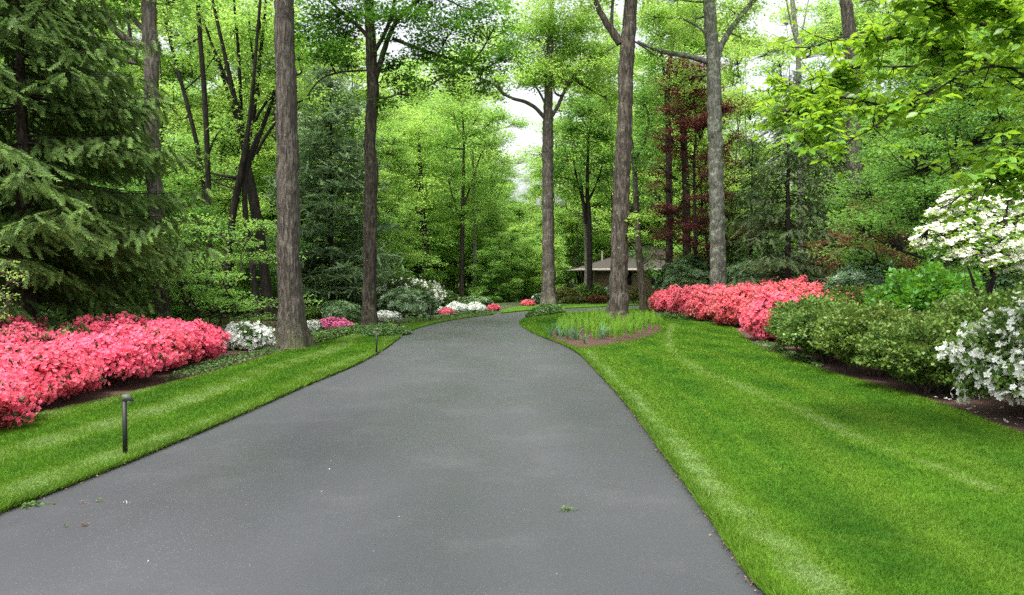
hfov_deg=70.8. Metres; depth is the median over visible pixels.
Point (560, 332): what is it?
iris clump
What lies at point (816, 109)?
dogwood tree
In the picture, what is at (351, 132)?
woodland tree
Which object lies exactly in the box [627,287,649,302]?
shrub
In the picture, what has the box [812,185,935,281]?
understorey tree
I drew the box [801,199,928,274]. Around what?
japanese maple
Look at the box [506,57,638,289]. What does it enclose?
woodland tree
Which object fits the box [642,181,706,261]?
understorey tree
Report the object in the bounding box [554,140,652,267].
woodland tree
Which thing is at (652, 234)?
woodland tree
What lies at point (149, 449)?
grass fringe
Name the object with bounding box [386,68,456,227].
woodland tree
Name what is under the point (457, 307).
azalea bush
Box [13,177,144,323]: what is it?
understorey tree
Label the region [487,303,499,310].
azalea bush
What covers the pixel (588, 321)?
fern
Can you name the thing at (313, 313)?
rhododendron bush
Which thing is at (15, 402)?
azalea bush
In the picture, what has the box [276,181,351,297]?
understorey tree
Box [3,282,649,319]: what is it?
ground
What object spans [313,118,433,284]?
woodland tree
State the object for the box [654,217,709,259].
understorey tree
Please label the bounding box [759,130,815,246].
woodland tree
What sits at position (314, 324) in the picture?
azalea bush
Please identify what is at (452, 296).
rhododendron bush
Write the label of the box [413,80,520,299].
beech tree
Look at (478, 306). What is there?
azalea bush
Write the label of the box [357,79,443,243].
woodland tree
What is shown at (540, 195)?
woodland tree
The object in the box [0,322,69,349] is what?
azalea bush
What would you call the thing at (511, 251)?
understorey tree
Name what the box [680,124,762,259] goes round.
woodland tree
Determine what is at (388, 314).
azalea bush
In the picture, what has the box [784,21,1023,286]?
maple tree
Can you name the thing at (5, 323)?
azalea bush
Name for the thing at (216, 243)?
understorey tree
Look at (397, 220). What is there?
understorey tree
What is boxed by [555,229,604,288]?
understorey tree
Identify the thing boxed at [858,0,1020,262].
woodland tree
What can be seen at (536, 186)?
woodland tree
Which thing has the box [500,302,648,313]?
lawn
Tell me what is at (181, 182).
understorey tree
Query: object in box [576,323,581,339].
fern
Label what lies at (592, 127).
walnut tree
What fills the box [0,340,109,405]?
azalea bush
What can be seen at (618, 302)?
oak tree
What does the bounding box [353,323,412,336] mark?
ground cover
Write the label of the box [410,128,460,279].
woodland tree
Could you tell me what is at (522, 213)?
understorey tree
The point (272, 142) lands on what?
woodland tree
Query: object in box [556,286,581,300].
shrub
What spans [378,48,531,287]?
woodland tree
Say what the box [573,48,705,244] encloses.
woodland tree
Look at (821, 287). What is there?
azalea bush
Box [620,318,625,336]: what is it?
fern
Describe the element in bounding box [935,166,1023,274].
understorey tree
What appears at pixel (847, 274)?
rhododendron bush
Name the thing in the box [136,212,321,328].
maple tree
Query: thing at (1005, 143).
understorey tree
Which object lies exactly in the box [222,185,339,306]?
understorey tree
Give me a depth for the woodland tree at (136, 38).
34.16 m
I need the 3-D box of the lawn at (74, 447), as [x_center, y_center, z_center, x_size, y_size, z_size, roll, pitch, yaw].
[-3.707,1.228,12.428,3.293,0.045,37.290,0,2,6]
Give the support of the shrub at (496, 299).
on the ground at (505, 305)
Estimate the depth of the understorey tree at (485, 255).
45.50 m
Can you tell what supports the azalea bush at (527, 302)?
on the lawn at (529, 308)
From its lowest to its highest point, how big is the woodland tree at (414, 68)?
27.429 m
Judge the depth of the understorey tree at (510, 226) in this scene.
56.74 m
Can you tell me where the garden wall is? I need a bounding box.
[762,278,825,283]
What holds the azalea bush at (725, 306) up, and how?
on the planting bed at (992, 409)
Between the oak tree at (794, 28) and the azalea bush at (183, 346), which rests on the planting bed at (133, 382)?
the azalea bush at (183, 346)
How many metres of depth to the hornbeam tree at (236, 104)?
25.75 m
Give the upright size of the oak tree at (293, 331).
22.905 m
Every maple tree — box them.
[0,244,32,345]
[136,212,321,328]
[267,0,541,324]
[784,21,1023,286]
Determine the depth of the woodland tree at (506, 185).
59.92 m
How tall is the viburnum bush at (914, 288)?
2.020 m
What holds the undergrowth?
on the ground at (505, 305)
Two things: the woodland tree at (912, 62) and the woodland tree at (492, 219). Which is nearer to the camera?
the woodland tree at (912, 62)
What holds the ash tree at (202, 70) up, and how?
on the planting bed at (133, 382)
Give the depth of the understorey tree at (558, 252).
57.99 m
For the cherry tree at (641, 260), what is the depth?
32.80 m
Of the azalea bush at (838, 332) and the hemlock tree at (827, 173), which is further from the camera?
the hemlock tree at (827, 173)
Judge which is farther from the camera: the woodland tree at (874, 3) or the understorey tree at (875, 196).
the woodland tree at (874, 3)
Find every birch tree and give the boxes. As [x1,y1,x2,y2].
[454,145,517,292]
[561,156,594,282]
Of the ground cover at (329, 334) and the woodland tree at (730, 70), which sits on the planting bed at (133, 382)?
the ground cover at (329, 334)
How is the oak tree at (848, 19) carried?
on the ground at (505, 305)
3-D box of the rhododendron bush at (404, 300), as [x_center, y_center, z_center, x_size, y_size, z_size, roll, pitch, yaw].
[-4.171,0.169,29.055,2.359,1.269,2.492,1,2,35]
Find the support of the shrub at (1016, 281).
on the planting bed at (992, 409)
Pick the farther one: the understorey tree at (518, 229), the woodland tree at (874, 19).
the understorey tree at (518, 229)
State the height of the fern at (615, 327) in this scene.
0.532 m
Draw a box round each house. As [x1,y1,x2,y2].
[565,244,682,296]
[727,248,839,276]
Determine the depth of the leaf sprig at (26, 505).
5.00 m
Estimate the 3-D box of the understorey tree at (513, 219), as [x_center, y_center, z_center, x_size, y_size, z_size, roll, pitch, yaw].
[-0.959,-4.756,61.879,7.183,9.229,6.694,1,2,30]
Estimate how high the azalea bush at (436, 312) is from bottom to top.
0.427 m
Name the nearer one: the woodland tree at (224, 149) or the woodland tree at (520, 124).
the woodland tree at (224, 149)
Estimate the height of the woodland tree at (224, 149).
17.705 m
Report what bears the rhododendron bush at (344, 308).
on the planting bed at (133, 382)
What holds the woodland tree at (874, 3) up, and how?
on the ground at (505, 305)
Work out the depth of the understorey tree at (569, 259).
74.11 m
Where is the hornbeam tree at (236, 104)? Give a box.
[180,0,339,320]
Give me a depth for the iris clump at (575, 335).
17.38 m
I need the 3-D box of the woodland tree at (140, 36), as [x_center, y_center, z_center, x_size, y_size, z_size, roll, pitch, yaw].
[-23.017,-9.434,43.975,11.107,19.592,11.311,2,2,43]
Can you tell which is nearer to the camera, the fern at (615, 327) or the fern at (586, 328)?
the fern at (615, 327)
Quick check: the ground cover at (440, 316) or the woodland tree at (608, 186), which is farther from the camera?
the woodland tree at (608, 186)
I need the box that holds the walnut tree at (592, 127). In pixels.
[535,91,616,296]
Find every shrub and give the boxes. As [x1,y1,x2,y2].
[488,296,502,302]
[516,293,532,300]
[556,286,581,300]
[561,296,584,303]
[575,281,607,297]
[584,294,608,303]
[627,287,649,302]
[1004,275,1023,293]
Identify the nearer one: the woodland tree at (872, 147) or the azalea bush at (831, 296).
the azalea bush at (831, 296)
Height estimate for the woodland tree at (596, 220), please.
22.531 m
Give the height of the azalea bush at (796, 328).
1.302 m
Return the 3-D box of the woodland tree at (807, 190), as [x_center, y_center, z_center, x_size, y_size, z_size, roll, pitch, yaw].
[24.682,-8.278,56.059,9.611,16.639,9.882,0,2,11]
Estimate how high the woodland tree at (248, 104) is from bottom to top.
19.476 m
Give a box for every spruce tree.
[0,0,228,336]
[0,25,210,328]
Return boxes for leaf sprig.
[18,500,55,508]
[558,505,576,511]
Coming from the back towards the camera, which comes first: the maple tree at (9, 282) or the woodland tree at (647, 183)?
the woodland tree at (647, 183)
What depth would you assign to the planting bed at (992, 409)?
9.71 m
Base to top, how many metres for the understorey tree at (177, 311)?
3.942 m
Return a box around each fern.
[557,318,563,330]
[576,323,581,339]
[582,319,588,336]
[585,317,590,334]
[591,321,597,337]
[611,319,618,339]
[617,321,622,337]
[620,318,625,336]
[626,320,634,337]
[634,321,638,335]
[638,317,642,333]
[641,315,647,332]
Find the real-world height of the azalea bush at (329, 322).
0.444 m
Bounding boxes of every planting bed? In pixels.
[30,314,474,412]
[651,309,1023,431]
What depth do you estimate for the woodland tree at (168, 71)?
32.55 m
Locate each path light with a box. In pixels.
[122,394,133,453]
[375,328,379,354]
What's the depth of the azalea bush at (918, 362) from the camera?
9.63 m
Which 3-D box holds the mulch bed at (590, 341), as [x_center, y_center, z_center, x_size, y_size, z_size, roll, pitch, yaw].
[2.830,0.938,21.290,3.092,0.127,11.100,0,2,16]
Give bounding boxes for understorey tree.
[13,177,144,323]
[92,165,199,320]
[125,203,242,327]
[133,120,247,313]
[175,199,276,315]
[182,149,259,297]
[191,143,315,311]
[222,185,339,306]
[226,227,312,315]
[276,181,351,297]
[327,196,426,300]
[378,220,427,282]
[387,222,457,283]
[408,218,479,296]
[427,221,489,296]
[457,239,507,295]
[464,245,509,296]
[469,226,530,290]
[471,231,536,301]
[490,196,535,291]
[497,221,542,289]
[497,251,533,295]
[504,194,532,277]
[505,232,542,293]
[511,238,567,294]
[519,196,570,281]
[520,205,572,289]
[524,236,574,292]
[538,235,581,286]
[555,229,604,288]
[580,211,610,264]
[599,221,657,257]
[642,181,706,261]
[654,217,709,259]
[724,190,777,264]
[732,215,810,277]
[785,156,875,277]
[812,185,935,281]
[828,101,972,280]
[907,172,1010,276]
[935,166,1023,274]
[944,78,1023,270]
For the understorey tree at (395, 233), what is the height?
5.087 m
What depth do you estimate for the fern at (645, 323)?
19.39 m
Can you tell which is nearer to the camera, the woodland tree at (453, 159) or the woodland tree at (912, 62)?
the woodland tree at (912, 62)
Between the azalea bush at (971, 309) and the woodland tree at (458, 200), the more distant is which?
the woodland tree at (458, 200)
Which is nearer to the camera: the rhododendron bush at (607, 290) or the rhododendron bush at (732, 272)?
the rhododendron bush at (732, 272)
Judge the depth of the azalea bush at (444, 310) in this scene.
28.95 m
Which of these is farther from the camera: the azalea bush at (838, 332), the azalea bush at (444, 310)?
the azalea bush at (444, 310)
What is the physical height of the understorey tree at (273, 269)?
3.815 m
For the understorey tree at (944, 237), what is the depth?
23.27 m
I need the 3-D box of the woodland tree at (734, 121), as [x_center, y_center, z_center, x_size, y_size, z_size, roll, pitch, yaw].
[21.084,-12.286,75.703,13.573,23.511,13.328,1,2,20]
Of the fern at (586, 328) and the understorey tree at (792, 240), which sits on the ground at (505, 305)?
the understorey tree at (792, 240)
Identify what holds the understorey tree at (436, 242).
on the ground at (505, 305)
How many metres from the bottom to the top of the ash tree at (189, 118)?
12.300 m
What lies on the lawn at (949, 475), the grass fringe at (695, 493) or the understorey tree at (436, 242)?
the grass fringe at (695, 493)
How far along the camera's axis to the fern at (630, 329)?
18.02 m
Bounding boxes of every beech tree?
[163,0,274,324]
[377,110,458,288]
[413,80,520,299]
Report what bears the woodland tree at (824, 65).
on the ground at (505, 305)
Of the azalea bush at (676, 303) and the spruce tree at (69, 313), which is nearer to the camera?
the spruce tree at (69, 313)
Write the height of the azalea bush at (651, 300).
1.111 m
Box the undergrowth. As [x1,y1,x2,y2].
[1,292,737,357]
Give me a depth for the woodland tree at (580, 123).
94.29 m
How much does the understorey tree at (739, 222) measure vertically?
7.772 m
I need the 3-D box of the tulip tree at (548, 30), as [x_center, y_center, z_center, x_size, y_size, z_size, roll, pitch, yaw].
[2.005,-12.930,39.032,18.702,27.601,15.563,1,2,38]
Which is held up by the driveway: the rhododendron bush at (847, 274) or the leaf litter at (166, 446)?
the leaf litter at (166, 446)
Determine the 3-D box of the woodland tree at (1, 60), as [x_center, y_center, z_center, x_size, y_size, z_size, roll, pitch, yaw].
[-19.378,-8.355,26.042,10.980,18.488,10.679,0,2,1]
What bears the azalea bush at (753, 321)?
on the planting bed at (992, 409)
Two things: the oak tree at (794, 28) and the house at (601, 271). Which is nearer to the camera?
the oak tree at (794, 28)
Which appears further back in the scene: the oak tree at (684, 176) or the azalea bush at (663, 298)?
the oak tree at (684, 176)
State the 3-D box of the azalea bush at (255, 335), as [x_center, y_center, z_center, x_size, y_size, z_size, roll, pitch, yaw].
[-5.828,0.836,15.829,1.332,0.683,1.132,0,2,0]
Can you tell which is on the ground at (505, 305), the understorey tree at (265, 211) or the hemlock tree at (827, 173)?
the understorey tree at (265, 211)
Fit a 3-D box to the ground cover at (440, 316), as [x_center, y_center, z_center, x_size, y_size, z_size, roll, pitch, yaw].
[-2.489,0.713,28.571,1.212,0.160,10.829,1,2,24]
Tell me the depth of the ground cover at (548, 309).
30.30 m
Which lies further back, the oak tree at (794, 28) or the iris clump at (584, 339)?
the oak tree at (794, 28)
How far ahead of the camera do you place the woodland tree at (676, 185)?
65.41 m
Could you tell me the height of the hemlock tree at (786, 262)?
9.288 m
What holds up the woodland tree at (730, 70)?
on the ground at (505, 305)
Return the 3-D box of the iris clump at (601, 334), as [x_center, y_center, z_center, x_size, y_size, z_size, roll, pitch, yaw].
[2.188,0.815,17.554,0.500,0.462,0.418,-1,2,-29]
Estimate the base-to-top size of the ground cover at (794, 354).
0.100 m
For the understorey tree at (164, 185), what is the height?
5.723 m
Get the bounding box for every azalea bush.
[0,312,47,332]
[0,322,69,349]
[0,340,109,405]
[0,370,41,429]
[47,321,182,385]
[54,311,152,334]
[99,322,204,371]
[147,316,231,361]
[223,321,275,349]
[307,319,322,330]
[319,317,353,328]
[377,310,400,321]
[431,306,443,314]
[438,307,453,314]
[445,301,468,312]
[467,302,486,311]
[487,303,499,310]
[520,299,535,305]
[648,289,665,310]
[654,284,686,312]
[667,284,705,313]
[684,282,727,319]
[705,281,760,325]
[737,290,801,340]
[740,277,823,316]
[756,275,812,286]
[762,293,839,353]
[772,294,870,363]
[801,278,827,294]
[808,297,926,375]
[817,282,877,306]
[817,292,854,304]
[850,311,982,393]
[860,291,942,311]
[916,287,1022,322]
[935,291,1023,405]
[936,282,1023,328]
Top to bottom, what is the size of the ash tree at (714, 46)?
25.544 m
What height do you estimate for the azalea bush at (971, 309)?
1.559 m
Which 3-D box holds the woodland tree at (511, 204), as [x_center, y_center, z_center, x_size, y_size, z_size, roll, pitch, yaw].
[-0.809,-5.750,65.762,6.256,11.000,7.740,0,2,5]
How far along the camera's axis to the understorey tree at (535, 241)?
51.08 m
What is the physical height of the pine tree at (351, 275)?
12.491 m
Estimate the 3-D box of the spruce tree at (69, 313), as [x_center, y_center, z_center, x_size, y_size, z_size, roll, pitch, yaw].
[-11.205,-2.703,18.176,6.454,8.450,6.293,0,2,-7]
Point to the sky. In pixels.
(527, 136)
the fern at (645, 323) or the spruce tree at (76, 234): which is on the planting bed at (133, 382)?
the spruce tree at (76, 234)
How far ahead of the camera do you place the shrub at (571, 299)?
42.32 m
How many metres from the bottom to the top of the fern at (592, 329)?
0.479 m
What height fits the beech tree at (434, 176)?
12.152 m
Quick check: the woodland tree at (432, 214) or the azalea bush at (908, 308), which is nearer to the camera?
the azalea bush at (908, 308)
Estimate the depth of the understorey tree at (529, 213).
71.26 m
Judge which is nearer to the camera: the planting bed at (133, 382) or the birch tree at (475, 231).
the planting bed at (133, 382)
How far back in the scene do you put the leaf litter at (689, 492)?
5.05 m
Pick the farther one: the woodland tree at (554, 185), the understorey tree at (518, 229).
the woodland tree at (554, 185)
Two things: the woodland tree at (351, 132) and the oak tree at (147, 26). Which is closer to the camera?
the oak tree at (147, 26)
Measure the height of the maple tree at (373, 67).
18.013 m
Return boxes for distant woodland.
[120,139,924,289]
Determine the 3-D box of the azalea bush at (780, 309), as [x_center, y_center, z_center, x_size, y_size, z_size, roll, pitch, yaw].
[6.139,0.548,14.942,1.833,1.305,1.904,0,2,0]
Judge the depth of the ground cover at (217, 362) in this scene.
12.73 m
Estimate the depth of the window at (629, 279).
57.92 m
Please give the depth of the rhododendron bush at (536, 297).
41.29 m
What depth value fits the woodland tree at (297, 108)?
54.37 m
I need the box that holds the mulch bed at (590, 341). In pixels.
[552,320,663,347]
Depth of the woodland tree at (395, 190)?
50.84 m
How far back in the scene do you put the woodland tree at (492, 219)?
50.92 m
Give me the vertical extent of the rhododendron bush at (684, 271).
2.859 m
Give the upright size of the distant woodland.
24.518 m
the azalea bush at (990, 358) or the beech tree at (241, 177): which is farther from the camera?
the beech tree at (241, 177)
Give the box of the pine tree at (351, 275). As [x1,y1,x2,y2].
[245,39,411,310]
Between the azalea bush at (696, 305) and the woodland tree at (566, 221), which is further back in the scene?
the woodland tree at (566, 221)
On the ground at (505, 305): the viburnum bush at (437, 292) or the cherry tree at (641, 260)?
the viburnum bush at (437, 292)
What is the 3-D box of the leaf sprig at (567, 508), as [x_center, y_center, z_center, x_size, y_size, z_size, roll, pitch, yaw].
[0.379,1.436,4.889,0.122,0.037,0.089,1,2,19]
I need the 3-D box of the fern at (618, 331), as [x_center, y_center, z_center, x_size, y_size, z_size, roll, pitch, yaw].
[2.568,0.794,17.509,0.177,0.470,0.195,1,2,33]
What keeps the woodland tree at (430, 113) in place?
on the ground at (505, 305)
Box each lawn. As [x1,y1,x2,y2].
[0,314,492,511]
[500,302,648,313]
[519,309,1023,594]
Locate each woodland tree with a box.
[0,2,140,136]
[0,2,178,188]
[5,0,186,190]
[51,0,274,307]
[94,1,233,197]
[133,0,314,268]
[162,76,240,266]
[170,0,365,286]
[214,68,305,224]
[223,45,411,283]
[234,44,355,186]
[276,26,435,240]
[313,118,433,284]
[314,67,409,203]
[354,95,439,252]
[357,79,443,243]
[360,53,449,133]
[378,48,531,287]
[380,139,464,275]
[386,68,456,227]
[401,96,486,250]
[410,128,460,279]
[421,123,507,290]
[429,141,491,290]
[430,101,505,289]
[449,141,523,267]
[454,167,518,283]
[467,88,534,208]
[489,178,524,230]
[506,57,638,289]
[514,160,563,237]
[524,141,573,268]
[525,139,598,285]
[534,33,693,242]
[553,95,606,210]
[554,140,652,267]
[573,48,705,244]
[579,104,653,249]
[604,0,810,263]
[613,68,697,246]
[629,101,737,262]
[650,70,766,222]
[655,69,774,241]
[658,0,842,247]
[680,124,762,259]
[756,0,905,249]
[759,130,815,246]
[782,115,846,247]
[806,0,981,263]
[823,102,920,266]
[827,0,988,265]
[845,22,1017,278]
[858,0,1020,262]
[890,2,1023,179]
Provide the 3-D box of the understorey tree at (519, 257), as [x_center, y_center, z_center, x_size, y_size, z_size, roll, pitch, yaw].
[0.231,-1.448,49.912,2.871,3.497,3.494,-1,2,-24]
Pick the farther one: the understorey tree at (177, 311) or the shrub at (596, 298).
the shrub at (596, 298)
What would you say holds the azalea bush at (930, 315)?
on the planting bed at (992, 409)
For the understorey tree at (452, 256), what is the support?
on the ground at (505, 305)
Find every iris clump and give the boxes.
[545,325,559,337]
[556,327,566,337]
[567,323,583,339]
[578,334,587,343]
[588,322,613,338]
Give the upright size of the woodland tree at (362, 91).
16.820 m
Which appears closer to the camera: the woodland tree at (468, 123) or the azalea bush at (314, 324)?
the azalea bush at (314, 324)
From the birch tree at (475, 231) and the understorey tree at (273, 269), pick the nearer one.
the understorey tree at (273, 269)
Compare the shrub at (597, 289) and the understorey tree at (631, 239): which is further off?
the understorey tree at (631, 239)
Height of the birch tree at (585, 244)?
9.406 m
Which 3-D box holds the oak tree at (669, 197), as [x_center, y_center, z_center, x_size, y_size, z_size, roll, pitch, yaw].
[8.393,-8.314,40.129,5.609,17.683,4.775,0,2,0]
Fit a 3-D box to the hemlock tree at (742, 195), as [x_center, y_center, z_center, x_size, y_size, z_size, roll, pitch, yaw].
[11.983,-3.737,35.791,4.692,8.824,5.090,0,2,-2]
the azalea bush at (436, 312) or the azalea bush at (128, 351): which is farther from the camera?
the azalea bush at (436, 312)
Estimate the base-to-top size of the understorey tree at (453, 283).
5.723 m
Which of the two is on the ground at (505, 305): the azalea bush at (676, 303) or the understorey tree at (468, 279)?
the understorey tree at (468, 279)
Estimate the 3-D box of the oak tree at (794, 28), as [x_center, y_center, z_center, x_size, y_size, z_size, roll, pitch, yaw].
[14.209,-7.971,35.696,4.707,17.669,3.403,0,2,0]
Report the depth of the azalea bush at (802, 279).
24.54 m
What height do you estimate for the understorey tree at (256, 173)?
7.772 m
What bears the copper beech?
on the ground at (505, 305)
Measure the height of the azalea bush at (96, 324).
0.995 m
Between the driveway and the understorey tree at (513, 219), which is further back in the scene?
the understorey tree at (513, 219)
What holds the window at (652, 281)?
in the house at (601, 271)
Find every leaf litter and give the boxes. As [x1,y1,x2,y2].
[4,345,390,512]
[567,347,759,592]
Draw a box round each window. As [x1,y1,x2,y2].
[627,271,631,284]
[650,271,656,284]
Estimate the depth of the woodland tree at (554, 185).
88.97 m
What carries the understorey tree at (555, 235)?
on the ground at (505, 305)
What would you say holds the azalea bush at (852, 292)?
on the planting bed at (992, 409)
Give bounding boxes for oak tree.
[25,0,218,319]
[271,0,315,349]
[560,0,679,320]
[614,0,705,264]
[652,0,737,256]
[753,0,840,269]
[839,0,862,227]
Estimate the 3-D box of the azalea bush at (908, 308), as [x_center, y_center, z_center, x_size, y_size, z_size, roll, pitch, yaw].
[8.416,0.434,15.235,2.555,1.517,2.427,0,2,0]
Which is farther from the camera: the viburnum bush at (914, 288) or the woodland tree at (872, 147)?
the woodland tree at (872, 147)
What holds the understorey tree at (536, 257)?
on the ground at (505, 305)
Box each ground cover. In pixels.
[162,346,282,379]
[312,324,362,342]
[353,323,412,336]
[382,310,496,323]
[525,303,565,317]
[658,311,732,324]
[753,339,823,365]
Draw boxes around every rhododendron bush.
[305,306,322,319]
[317,299,361,321]
[376,286,440,316]
[440,289,460,306]
[461,295,493,306]
[531,293,540,303]
[604,285,609,299]
[652,253,709,290]
[726,257,765,287]
[821,249,897,293]
[966,254,1023,294]
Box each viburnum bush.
[376,275,447,302]
[860,257,984,315]
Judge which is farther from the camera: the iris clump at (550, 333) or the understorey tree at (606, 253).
the understorey tree at (606, 253)
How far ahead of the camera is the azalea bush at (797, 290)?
20.41 m
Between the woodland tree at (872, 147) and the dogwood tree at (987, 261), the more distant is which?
the woodland tree at (872, 147)
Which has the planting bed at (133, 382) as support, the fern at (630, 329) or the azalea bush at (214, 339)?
the azalea bush at (214, 339)
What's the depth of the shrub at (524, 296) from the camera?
48.72 m
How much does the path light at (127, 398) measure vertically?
0.584 m
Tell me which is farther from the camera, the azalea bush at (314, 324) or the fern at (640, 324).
the azalea bush at (314, 324)
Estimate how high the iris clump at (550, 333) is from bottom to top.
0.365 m
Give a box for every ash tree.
[131,0,218,317]
[165,0,244,323]
[623,0,786,287]
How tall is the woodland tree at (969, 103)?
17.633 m
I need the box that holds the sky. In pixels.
[88,0,1009,276]
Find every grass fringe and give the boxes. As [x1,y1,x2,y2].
[0,334,401,512]
[541,335,799,594]
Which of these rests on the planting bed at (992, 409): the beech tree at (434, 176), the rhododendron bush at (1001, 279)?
the rhododendron bush at (1001, 279)
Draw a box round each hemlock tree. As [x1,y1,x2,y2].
[720,65,855,287]
[723,136,795,274]
[761,91,874,284]
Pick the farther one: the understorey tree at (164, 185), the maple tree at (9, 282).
the understorey tree at (164, 185)
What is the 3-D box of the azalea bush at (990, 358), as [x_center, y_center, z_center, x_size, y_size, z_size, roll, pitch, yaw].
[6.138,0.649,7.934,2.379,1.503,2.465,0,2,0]
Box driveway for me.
[0,306,765,594]
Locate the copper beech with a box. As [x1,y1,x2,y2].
[629,52,768,269]
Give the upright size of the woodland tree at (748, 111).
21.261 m
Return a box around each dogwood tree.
[738,0,1023,223]
[907,177,1023,303]
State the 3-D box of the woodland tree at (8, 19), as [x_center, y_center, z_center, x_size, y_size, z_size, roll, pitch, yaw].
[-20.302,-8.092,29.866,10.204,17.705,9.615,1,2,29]
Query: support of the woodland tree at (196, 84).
on the ground at (505, 305)
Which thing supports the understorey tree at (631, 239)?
on the ground at (505, 305)
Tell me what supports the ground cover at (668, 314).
on the planting bed at (992, 409)
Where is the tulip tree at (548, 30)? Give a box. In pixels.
[390,0,638,305]
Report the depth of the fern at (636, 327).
18.76 m
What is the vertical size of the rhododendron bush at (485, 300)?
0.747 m
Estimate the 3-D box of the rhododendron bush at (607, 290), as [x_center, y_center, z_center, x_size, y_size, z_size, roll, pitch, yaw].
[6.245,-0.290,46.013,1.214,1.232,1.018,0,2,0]
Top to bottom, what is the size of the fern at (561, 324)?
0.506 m
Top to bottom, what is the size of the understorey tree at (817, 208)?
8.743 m
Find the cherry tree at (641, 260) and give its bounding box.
[617,73,674,310]

